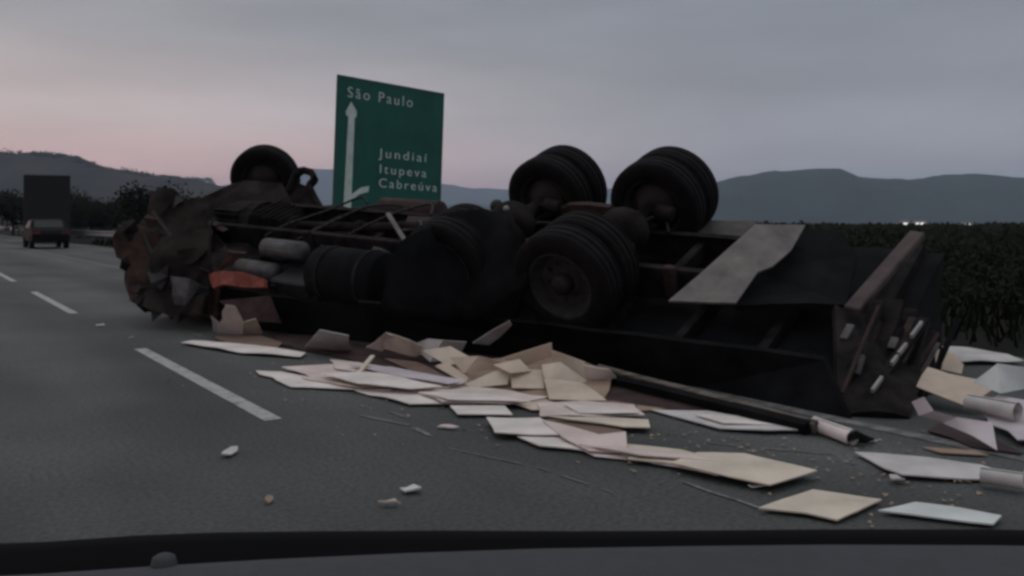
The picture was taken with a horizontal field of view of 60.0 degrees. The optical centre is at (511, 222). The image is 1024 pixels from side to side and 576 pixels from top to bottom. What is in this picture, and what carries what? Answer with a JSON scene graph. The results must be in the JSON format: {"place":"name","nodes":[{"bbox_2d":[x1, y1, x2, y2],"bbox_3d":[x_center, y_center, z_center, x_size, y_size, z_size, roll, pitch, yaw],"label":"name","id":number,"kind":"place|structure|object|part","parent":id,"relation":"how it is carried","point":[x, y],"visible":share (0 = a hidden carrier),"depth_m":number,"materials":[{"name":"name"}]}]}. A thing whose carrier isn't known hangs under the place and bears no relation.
{"place":"outdoors","nodes":[
{"label":"outdoors","id":0,"kind":"place"},
{"bbox_2d":[0,153,225,223],"bbox_3d":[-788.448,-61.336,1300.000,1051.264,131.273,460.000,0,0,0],"label":"hills","id":1,"kind":"structure","parent":0,"point":[99,183],"depth_m":1201.31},
{"bbox_2d":[0,148,188,178],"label":"woods","id":2,"kind":"object","parent":1,"relation":"on","point":[52,155],"visible":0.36,"depth_m":1269.98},
{"bbox_2d":[186,176,215,183],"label":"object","id":3,"kind":"object","parent":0,"point":[208,180],"visible":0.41,"depth_m":2874.55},
{"bbox_2d":[223,168,611,205],"bbox_3d":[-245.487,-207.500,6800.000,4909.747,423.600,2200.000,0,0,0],"label":"hills","id":4,"kind":"structure","parent":0,"point":[450,194],"depth_m":6196.61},
{"bbox_2d":[447,203,491,210],"bbox_3d":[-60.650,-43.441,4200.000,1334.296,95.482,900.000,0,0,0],"label":"hills","id":5,"kind":"structure","parent":0,"point":[486,207],"depth_m":4047.95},
{"bbox_2d":[0,234,1023,542],"bbox_3d":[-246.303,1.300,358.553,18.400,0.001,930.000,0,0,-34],"label":"road","id":6,"kind":"structure","parent":0,"point":[106,430],"depth_m":4.95,"materials":[{"name":"asphalt"}]},
{"bbox_2d":[0,273,15,280],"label":"lane marking","id":7,"kind":"object","parent":6,"relation":"on","point":[6,277],"visible":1,"depth_m":20.97,"materials":[{"name":"white paint"}]},
{"bbox_2d":[23,174,69,242],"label":"box lorry","id":8,"kind":"object","parent":6,"relation":"on","point":[46,196],"visible":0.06,"depth_m":55.53,"materials":[{"name":"paint"}]},
{"bbox_2d":[23,219,69,248],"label":"stopped car","id":9,"kind":"object","parent":6,"relation":"on","point":[57,231],"visible":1,"depth_m":44.67,"materials":[{"name":"paint"}]},
{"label":"rear window","id":10,"kind":"part","parent":9,"relation":"part of","materials":[{"name":"grey glass"}]},
{"bbox_2d":[31,292,76,313],"bbox_3d":[-7.623,1.296,14.658,0.122,0.001,4.800,0,0,-34],"label":"lane marking","id":11,"kind":"object","parent":6,"relation":"on","point":[57,304],"visible":1,"depth_m":14.22,"materials":[{"name":"white paint"}]},
{"bbox_2d":[2,243,119,268],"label":"edge marking","id":12,"kind":"object","parent":6,"relation":"on","point":[67,257],"depth_m":33.03,"materials":[{"name":"white paint"}]},
{"bbox_2d":[135,348,281,420],"bbox_3d":[-2.702,1.296,7.484,0.121,0.001,4.000,0,0,-34],"label":"lane marking","id":13,"kind":"object","parent":6,"relation":"on","point":[248,406],"visible":1,"depth_m":6.97,"materials":[{"name":"white paint"}]},
{"bbox_2d":[211,316,218,332],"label":"board sheet","id":14,"kind":"object","parent":6,"relation":"on","point":[215,322],"visible":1,"depth_m":10.04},
{"bbox_2d":[221,446,237,454],"bbox_3d":[-1.575,1.277,4.965,0.065,0.018,0.176,0,0,1],"label":"paper scrap","id":15,"kind":"object","parent":6,"relation":"on","point":[231,450],"visible":1,"depth_m":4.95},
{"bbox_2d":[166,326,299,358],"bbox_3d":[-3.209,1.295,9.745,0.118,0.001,3.509,0,0,-41],"label":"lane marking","id":16,"kind":"object","parent":6,"relation":"on","point":[222,341],"visible":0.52,"depth_m":10.27,"materials":[{"name":"white paint"}]},
{"bbox_2d":[181,340,305,356],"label":"board sheet","id":17,"kind":"object","parent":6,"relation":"on","point":[240,348],"visible":1,"depth_m":8.91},
{"bbox_2d":[214,334,281,347],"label":"board sheet","id":18,"kind":"object","parent":6,"relation":"on","point":[254,339],"visible":0.79,"depth_m":9.60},
{"bbox_2d":[217,305,243,334],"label":"board sheet","id":19,"kind":"object","parent":18,"relation":"on","point":[232,322],"visible":0.99,"depth_m":9.90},
{"bbox_2d":[239,318,262,334],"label":"board sheet","id":20,"kind":"object","parent":6,"relation":"on","point":[251,326],"visible":0.98,"depth_m":10.03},
{"bbox_2d":[264,495,273,503],"bbox_3d":[-1.125,1.280,4.108,0.036,0.027,0.062,0,0,8],"label":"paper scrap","id":21,"kind":"object","parent":6,"relation":"on","point":[268,499],"visible":1,"depth_m":4.10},
{"bbox_2d":[256,370,393,390],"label":"board sheet","id":22,"kind":"object","parent":6,"relation":"on","point":[291,379],"visible":0.76,"depth_m":7.05,"materials":[{"name":"wood"}]},
{"bbox_2d":[301,377,385,387],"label":"board sheet","id":23,"kind":"object","parent":22,"relation":"on","point":[343,383],"visible":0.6,"depth_m":6.95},
{"bbox_2d":[282,364,350,380],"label":"board sheet","id":24,"kind":"object","parent":23,"relation":"on","point":[313,371],"visible":0.58,"depth_m":7.53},
{"bbox_2d":[330,359,436,382],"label":"board sheet","id":25,"kind":"object","parent":24,"relation":"on","point":[342,365],"visible":0.4,"depth_m":7.63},
{"bbox_2d":[320,372,440,388],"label":"board sheet","id":26,"kind":"object","parent":25,"relation":"on","point":[377,378],"visible":1,"depth_m":6.86,"materials":[{"name":"wood"}]},
{"bbox_2d":[357,355,374,371],"bbox_3d":[-1.229,1.195,7.347,0.039,0.127,0.514,0,0,8],"label":"wood splinter","id":27,"kind":"object","parent":26,"relation":"on","point":[362,368],"visible":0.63,"depth_m":7.40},
{"bbox_2d":[350,365,466,383],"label":"board sheet","id":28,"kind":"object","parent":25,"relation":"on","point":[399,372],"visible":0.95,"depth_m":7.06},
{"bbox_2d":[269,332,451,377],"bbox_3d":[-1.645,1.285,8.834,0.719,0.022,3.899,0,0,-36],"label":"board sheet","id":29,"kind":"object","parent":6,"relation":"on","point":[360,353],"visible":0.56,"depth_m":8.86,"materials":[{"name":"wood"}]},
{"bbox_2d":[305,329,351,350],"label":"board sheet","id":30,"kind":"object","parent":29,"relation":"on","point":[325,339],"visible":1,"depth_m":8.74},
{"bbox_2d":[366,332,392,350],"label":"board sheet","id":31,"kind":"object","parent":29,"relation":"on","point":[377,344],"visible":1,"depth_m":8.51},
{"bbox_2d":[384,358,447,376],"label":"board sheet","id":32,"kind":"object","parent":29,"relation":"on","point":[413,366],"visible":0.94,"depth_m":7.75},
{"bbox_2d":[378,498,400,503],"bbox_3d":[-0.560,1.278,4.052,0.103,0.026,0.038,0,0,-2],"label":"paper scrap","id":33,"kind":"object","parent":6,"relation":"on","point":[390,500],"visible":1,"depth_m":4.04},
{"bbox_2d":[359,414,431,435],"bbox_3d":[-0.737,1.295,5.710,0.100,0.001,0.804,0,0,-43],"label":"scrape marking","id":34,"kind":"object","parent":6,"relation":"on","point":[420,430],"visible":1,"depth_m":5.72,"materials":[{"name":"asphalt"}]},
{"bbox_2d":[390,411,409,417],"bbox_3d":[-0.759,1.295,5.978,0.034,0.001,0.249,0,0,-38],"label":"scrape marking","id":35,"kind":"object","parent":6,"relation":"on","point":[399,414],"visible":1,"depth_m":5.99,"materials":[{"name":"asphalt"}]},
{"bbox_2d":[400,484,421,491],"bbox_3d":[-0.487,1.277,4.266,0.102,0.028,0.074,0,0,-4],"label":"paper scrap","id":36,"kind":"object","parent":6,"relation":"on","point":[412,487],"visible":1,"depth_m":4.25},
{"bbox_2d":[355,389,475,404],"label":"board sheet","id":37,"kind":"object","parent":6,"relation":"on","point":[408,396],"visible":0.51,"depth_m":6.48,"materials":[{"name":"cardboard"}]},
{"bbox_2d":[412,386,548,403],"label":"board sheet","id":38,"kind":"object","parent":37,"relation":"on","point":[497,392],"visible":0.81,"depth_m":6.53,"materials":[{"name":"cardboard"}]},
{"bbox_2d":[424,381,466,387],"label":"board sheet","id":39,"kind":"object","parent":38,"relation":"on","point":[447,385],"visible":0.25,"depth_m":6.81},
{"bbox_2d":[451,373,471,385],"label":"board sheet","id":40,"kind":"object","parent":39,"relation":"on","point":[468,380],"visible":0.26,"depth_m":6.99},
{"bbox_2d":[435,362,467,379],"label":"board sheet","id":41,"kind":"object","parent":40,"relation":"on","point":[449,369],"visible":0.9,"depth_m":7.08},
{"bbox_2d":[449,356,502,372],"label":"board sheet","id":42,"kind":"object","parent":41,"relation":"on","point":[468,364],"visible":0.86,"depth_m":7.06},
{"bbox_2d":[419,392,530,402],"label":"board sheet","id":43,"kind":"object","parent":38,"relation":"on","point":[470,396],"visible":1,"depth_m":6.29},
{"bbox_2d":[437,424,458,428],"bbox_3d":[-0.403,1.280,5.574,0.139,0.018,0.044,0,0,18],"label":"paper scrap","id":44,"kind":"object","parent":6,"relation":"on","point":[448,426],"visible":1,"depth_m":5.56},
{"bbox_2d":[450,405,512,414],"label":"board sheet","id":45,"kind":"object","parent":6,"relation":"on","point":[480,409],"visible":1,"depth_m":6.03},
{"bbox_2d":[0,529,1023,575],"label":"camera car","id":46,"kind":"object","parent":6,"relation":"on","point":[892,552],"visible":1,"depth_m":0.80,"materials":[{"name":"black plastic"}]},
{"bbox_2d":[449,448,613,492],"bbox_3d":[0.087,1.295,4.699,1.206,0.001,0.081,0,0,44],"label":"scrape marking","id":47,"kind":"object","parent":6,"relation":"on","point":[536,467],"visible":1,"depth_m":4.68,"materials":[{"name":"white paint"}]},
{"bbox_2d":[514,398,552,410],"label":"board sheet","id":48,"kind":"object","parent":6,"relation":"on","point":[532,405],"visible":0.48,"depth_m":6.20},
{"bbox_2d":[113,144,960,434],"bbox_3d":[-0.829,0.950,9.782,10.286,2.667,3.814,4,25,36],"label":"overturned truck","id":49,"kind":"object","parent":6,"relation":"on","point":[651,278],"visible":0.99,"depth_m":8.25,"materials":[{"name":"metal"}]},
{"bbox_3d":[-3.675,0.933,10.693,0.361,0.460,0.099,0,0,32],"label":"cab door","id":50,"kind":"part","parent":49,"relation":"part of","materials":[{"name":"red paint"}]},
{"bbox_2d":[517,435,586,450],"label":"board sheet","id":51,"kind":"object","parent":6,"relation":"on","point":[556,441],"visible":0.78,"depth_m":5.15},
{"bbox_2d":[486,417,558,434],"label":"board sheet","id":52,"kind":"object","parent":51,"relation":"on","point":[528,426],"visible":0.91,"depth_m":5.46,"materials":[{"name":"cardboard"}]},
{"bbox_2d":[381,349,725,413],"bbox_3d":[0.170,1.284,7.272,1.414,0.023,4.533,0,0,-42],"label":"board sheet","id":53,"kind":"object","parent":6,"relation":"on","point":[621,394],"visible":0.2,"depth_m":6.56,"materials":[{"name":"wood"}]},
{"bbox_2d":[384,333,422,356],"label":"board sheet","id":54,"kind":"object","parent":53,"relation":"on","point":[400,344],"visible":0.94,"depth_m":8.25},
{"bbox_2d":[418,339,465,361],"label":"board sheet","id":55,"kind":"object","parent":53,"relation":"on","point":[427,344],"visible":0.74,"depth_m":8.01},
{"bbox_2d":[473,320,511,344],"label":"board sheet","id":56,"kind":"object","parent":53,"relation":"on","point":[490,337],"visible":1,"depth_m":8.18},
{"bbox_2d":[451,350,610,397],"bbox_3d":[0.055,1.172,7.000,1.471,0.232,0.927,0,0,14],"label":"board sheet","id":57,"kind":"object","parent":53,"relation":"on","point":[601,388],"visible":0.17,"depth_m":6.85,"materials":[{"name":"wood"}]},
{"bbox_2d":[422,346,466,364],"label":"board sheet","id":58,"kind":"object","parent":57,"relation":"on","point":[443,354],"visible":0.77,"depth_m":7.50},
{"bbox_2d":[465,370,509,386],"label":"board sheet","id":59,"kind":"object","parent":57,"relation":"on","point":[498,378],"visible":0.88,"depth_m":6.83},
{"bbox_2d":[503,343,551,365],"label":"board sheet","id":60,"kind":"object","parent":57,"relation":"on","point":[534,355],"visible":0.88,"depth_m":7.00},
{"bbox_2d":[511,369,544,388],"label":"board sheet","id":61,"kind":"object","parent":57,"relation":"on","point":[533,379],"visible":0.84,"depth_m":6.77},
{"bbox_2d":[493,359,530,373],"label":"board sheet","id":62,"kind":"object","parent":61,"relation":"on","point":[515,366],"visible":1,"depth_m":6.86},
{"bbox_2d":[542,362,587,382],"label":"board sheet","id":63,"kind":"object","parent":57,"relation":"on","point":[559,371],"visible":0.84,"depth_m":6.78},
{"bbox_2d":[550,350,584,378],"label":"board sheet","id":64,"kind":"object","parent":57,"relation":"on","point":[575,365],"visible":0.54,"depth_m":6.93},
{"bbox_2d":[584,365,615,379],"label":"board sheet","id":65,"kind":"object","parent":57,"relation":"on","point":[594,373],"visible":0.95,"depth_m":6.86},
{"bbox_2d":[544,379,606,400],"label":"board sheet","id":66,"kind":"object","parent":53,"relation":"on","point":[565,390],"visible":1,"depth_m":6.44,"materials":[{"name":"cardboard"}]},
{"bbox_2d":[537,401,644,416],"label":"board sheet","id":67,"kind":"object","parent":53,"relation":"on","point":[547,409],"visible":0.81,"depth_m":6.01,"materials":[{"name":"cardboard"}]},
{"bbox_2d":[563,403,639,413],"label":"board sheet","id":68,"kind":"object","parent":67,"relation":"on","point":[584,409],"visible":1,"depth_m":5.92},
{"bbox_2d":[594,401,665,410],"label":"board sheet","id":69,"kind":"object","parent":53,"relation":"on","point":[643,408],"visible":0.38,"depth_m":6.15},
{"bbox_2d":[168,338,986,526],"bbox_3d":[-1.289,1.288,7.714,3.002,0.012,10.277,0,0,-40],"label":"debris","id":70,"kind":"object","parent":6,"relation":"on","point":[884,494],"visible":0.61,"depth_m":4.89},
{"bbox_2d":[544,418,624,433],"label":"board sheet","id":71,"kind":"object","parent":6,"relation":"on","point":[599,429],"visible":0.73,"depth_m":5.57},
{"bbox_2d":[549,416,649,427],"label":"board sheet","id":72,"kind":"object","parent":71,"relation":"on","point":[628,422],"visible":1,"depth_m":5.62,"materials":[{"name":"cardboard"}]},
{"bbox_2d":[584,451,627,459],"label":"board sheet","id":73,"kind":"object","parent":6,"relation":"on","point":[624,456],"visible":0.46,"depth_m":4.89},
{"bbox_2d":[627,444,693,463],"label":"board sheet","id":74,"kind":"object","parent":6,"relation":"on","point":[651,459],"visible":0.52,"depth_m":4.83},
{"bbox_2d":[650,462,717,475],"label":"board sheet","id":75,"kind":"object","parent":6,"relation":"on","point":[673,465],"visible":0.29,"depth_m":4.63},
{"bbox_2d":[682,481,758,507],"bbox_3d":[0.987,1.294,4.230,0.036,0.001,0.488,0,0,-33],"label":"scrape marking","id":76,"kind":"object","parent":6,"relation":"on","point":[739,500],"visible":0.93,"depth_m":4.22,"materials":[{"name":"white paint"}]},
{"bbox_2d":[651,409,797,430],"bbox_3d":[1.392,1.276,5.759,0.441,0.020,1.001,0,0,-32],"label":"board sheet","id":77,"kind":"object","parent":6,"relation":"on","point":[688,415],"visible":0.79,"depth_m":5.66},
{"bbox_2d":[694,414,773,425],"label":"board sheet","id":78,"kind":"object","parent":77,"relation":"on","point":[724,419],"visible":1,"depth_m":5.66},
{"bbox_2d":[671,452,816,485],"bbox_3d":[1.173,1.254,4.567,0.474,0.017,0.594,0,0,-38],"label":"board sheet","id":79,"kind":"object","parent":6,"relation":"on","point":[753,469],"visible":0.99,"depth_m":4.52,"materials":[{"name":"cardboard"}]},
{"bbox_2d":[579,444,714,460],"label":"board sheet","id":80,"kind":"object","parent":79,"relation":"on","point":[647,452],"visible":1,"depth_m":4.79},
{"bbox_2d":[542,420,627,453],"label":"board sheet","id":81,"kind":"object","parent":80,"relation":"on","point":[575,436],"visible":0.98,"depth_m":5.11,"materials":[{"name":"cardboard"}]},
{"bbox_2d":[748,484,767,487],"bbox_3d":[1.207,1.281,4.332,0.109,0.024,0.055,0,0,2],"label":"paper scrap","id":82,"kind":"object","parent":6,"relation":"on","point":[755,485],"visible":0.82,"depth_m":4.31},
{"bbox_2d":[708,442,835,454],"bbox_3d":[1.479,1.295,5.081,0.708,0.001,0.034,0,0,23],"label":"scrape marking","id":83,"kind":"object","parent":6,"relation":"on","point":[770,448],"visible":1,"depth_m":5.06,"materials":[{"name":"asphalt"}]},
{"bbox_2d":[758,489,881,520],"bbox_3d":[1.411,1.277,4.024,0.547,0.014,0.308,0,0,-40],"label":"board sheet","id":84,"kind":"object","parent":6,"relation":"on","point":[834,506],"visible":1,"depth_m":4.00,"materials":[{"name":"cardboard"}]},
{"bbox_2d":[811,416,858,444],"bbox_3d":[1.931,1.249,5.333,0.088,0.091,0.375,0,0,-16],"label":"paper roll","id":85,"kind":"object","parent":6,"relation":"on","point":[841,433],"visible":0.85,"depth_m":5.27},
{"bbox_2d":[665,381,1023,460],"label":"edge marking","id":86,"kind":"object","parent":6,"relation":"on","point":[890,430],"depth_m":5.67,"materials":[{"name":"white paint"}]},
{"bbox_2d":[847,430,874,442],"bbox_3d":[2.042,1.239,5.157,0.192,0.101,0.148,0,0,0],"label":"torn scrap","id":87,"kind":"object","parent":6,"relation":"on","point":[860,436],"visible":0.97,"depth_m":5.16,"materials":[{"name":"black plastic"}]},
{"bbox_2d":[889,474,904,480],"bbox_3d":[1.920,1.276,4.423,0.074,0.028,0.065,0,0,-5],"label":"paper scrap","id":88,"kind":"object","parent":6,"relation":"on","point":[895,477],"visible":1,"depth_m":4.42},
{"bbox_2d":[854,451,989,479],"bbox_3d":[2.211,1.278,4.680,0.606,0.022,0.517,0,0,0],"label":"board sheet","id":89,"kind":"object","parent":6,"relation":"on","point":[909,465],"visible":0.83,"depth_m":4.64,"materials":[{"name":"cardboard"}]},
{"bbox_2d":[878,502,1001,524],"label":"board sheet","id":90,"kind":"object","parent":6,"relation":"on","point":[942,512],"visible":1,"depth_m":3.89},
{"bbox_2d":[935,349,963,373],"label":"board sheet","id":91,"kind":"object","parent":6,"relation":"on","point":[952,362],"visible":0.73,"depth_m":7.14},
{"bbox_2d":[916,367,991,404],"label":"board sheet","id":92,"kind":"object","parent":6,"relation":"on","point":[952,387],"visible":0.84,"depth_m":6.20,"materials":[{"name":"cardboard"}]},
{"bbox_2d":[922,447,988,455],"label":"board sheet","id":93,"kind":"object","parent":6,"relation":"on","point":[954,451],"visible":1,"depth_m":4.98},
{"bbox_2d":[928,423,1023,454],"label":"board sheet","id":94,"kind":"object","parent":6,"relation":"on","point":[947,431],"visible":0.76,"depth_m":5.25,"materials":[{"name":"cardboard"}]},
{"bbox_2d":[912,397,996,449],"bbox_3d":[2.667,1.165,5.227,0.194,0.189,0.626,0,0,-19],"label":"board sheet","id":95,"kind":"object","parent":94,"relation":"on","point":[982,431],"visible":1,"depth_m":5.22,"materials":[{"name":"wood"}]},
{"bbox_2d":[940,346,1023,361],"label":"board sheet","id":96,"kind":"object","parent":6,"relation":"on","point":[965,354],"visible":0.77,"depth_m":8.34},
{"bbox_2d":[979,467,1023,488],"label":"paper roll","id":97,"kind":"object","parent":6,"relation":"on","point":[1005,478],"visible":1,"depth_m":4.28,"materials":[{"name":"paper"}]},
{"bbox_2d":[981,395,1023,440],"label":"board sheet","id":98,"kind":"object","parent":6,"relation":"on","point":[1014,428],"visible":0.6,"depth_m":5.55,"materials":[{"name":"cardboard"}]},
{"bbox_2d":[963,394,1022,419],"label":"paper roll","id":99,"kind":"object","parent":98,"relation":"on","point":[996,407],"visible":1,"depth_m":5.64,"materials":[{"name":"paper"}]},
{"bbox_2d":[972,363,1023,392],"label":"board sheet","id":100,"kind":"object","parent":98,"relation":"on","point":[1000,378],"visible":1,"depth_m":5.87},
{"bbox_2d":[0,223,1023,331],"bbox_3d":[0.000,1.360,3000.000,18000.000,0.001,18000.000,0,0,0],"label":"ground","id":101,"kind":"structure","parent":0,"point":[1002,321],"depth_m":15.91,"materials":[{"name":"soil"}]},
{"bbox_2d":[0,189,22,235],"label":"roadside tree","id":102,"kind":"object","parent":101,"relation":"on","point":[12,208],"visible":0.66,"depth_m":88.50,"materials":[{"name":"green plant"}]},
{"bbox_2d":[70,186,90,229],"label":"roadside tree","id":103,"kind":"object","parent":101,"relation":"on","point":[78,194],"visible":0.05,"depth_m":90.30,"materials":[{"name":"green plant"}]},
{"bbox_2d":[70,191,120,237],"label":"roadside tree","id":104,"kind":"object","parent":101,"relation":"on","point":[82,215],"visible":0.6,"depth_m":78.98,"materials":[{"name":"green plant"}]},
{"bbox_2d":[77,196,122,230],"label":"roadside tree","id":105,"kind":"object","parent":101,"relation":"on","point":[99,202],"visible":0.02,"depth_m":86.17,"materials":[{"name":"green plant"}]},
{"bbox_2d":[94,187,159,230],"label":"roadside tree","id":106,"kind":"object","parent":101,"relation":"on","point":[110,207],"visible":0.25,"depth_m":78.25,"materials":[{"name":"green plant"}]},
{"bbox_2d":[116,199,140,223],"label":"roadside tree","id":107,"kind":"object","parent":101,"relation":"on","point":[125,215],"visible":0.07,"depth_m":74.78,"materials":[{"name":"green plant"}]},
{"bbox_2d":[113,178,195,224],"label":"roadside tree","id":108,"kind":"object","parent":101,"relation":"on","point":[138,206],"visible":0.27,"depth_m":65.39,"materials":[{"name":"green plant"}]},
{"bbox_2d":[332,74,443,207],"bbox_3d":[-3.535,-1.239,25.308,3.693,5.437,0.248,3,-2,-43],"label":"road sign","id":109,"kind":"object","parent":101,"relation":"on","point":[388,140],"visible":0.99,"depth_m":25.11,"materials":[{"name":"metal"}]},
{"bbox_2d":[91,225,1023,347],"bbox_3d":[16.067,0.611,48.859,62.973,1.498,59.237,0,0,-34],"label":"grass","id":110,"kind":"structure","parent":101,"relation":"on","point":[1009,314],"depth_m":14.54,"materials":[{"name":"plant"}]},
{"bbox_2d":[757,219,1023,318],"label":"undergrowth","id":111,"kind":"object","parent":101,"relation":"on","point":[935,228],"visible":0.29,"depth_m":26.84,"materials":[{"name":"green plant"}]},
{"bbox_2d":[896,221,909,224],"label":"shed","id":112,"kind":"structure","parent":101,"relation":"on","point":[905,222],"depth_m":420.81,"materials":[{"name":"white"}]},
{"bbox_2d":[910,221,926,224],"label":"shed","id":113,"kind":"structure","parent":101,"relation":"on","point":[918,222],"depth_m":420.00,"materials":[{"name":"white"}]},
{"bbox_2d":[0,0,1023,188],"label":"sky","id":114,"kind":"structure","parent":0,"point":[886,89],"materials":[{"name":"grey"}]},
{"bbox_2d":[1,232,1023,357],"bbox_3d":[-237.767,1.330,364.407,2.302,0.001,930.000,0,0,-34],"label":"shoulder dirt","id":115,"kind":"structure","parent":0,"point":[1006,345],"depth_m":9.93,"materials":[{"name":"soil"}]},
{"bbox_2d":[0,227,115,242],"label":"guard rail","id":116,"kind":"object","parent":115,"relation":"on","point":[105,234],"visible":0.27,"depth_m":56.43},
{"bbox_2d":[711,168,1023,222],"bbox_3d":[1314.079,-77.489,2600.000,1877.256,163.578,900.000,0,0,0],"label":"hills","id":117,"kind":"structure","parent":0,"point":[830,195],"depth_m":2260.87,"materials":[{"name":"grey"}]}
]}

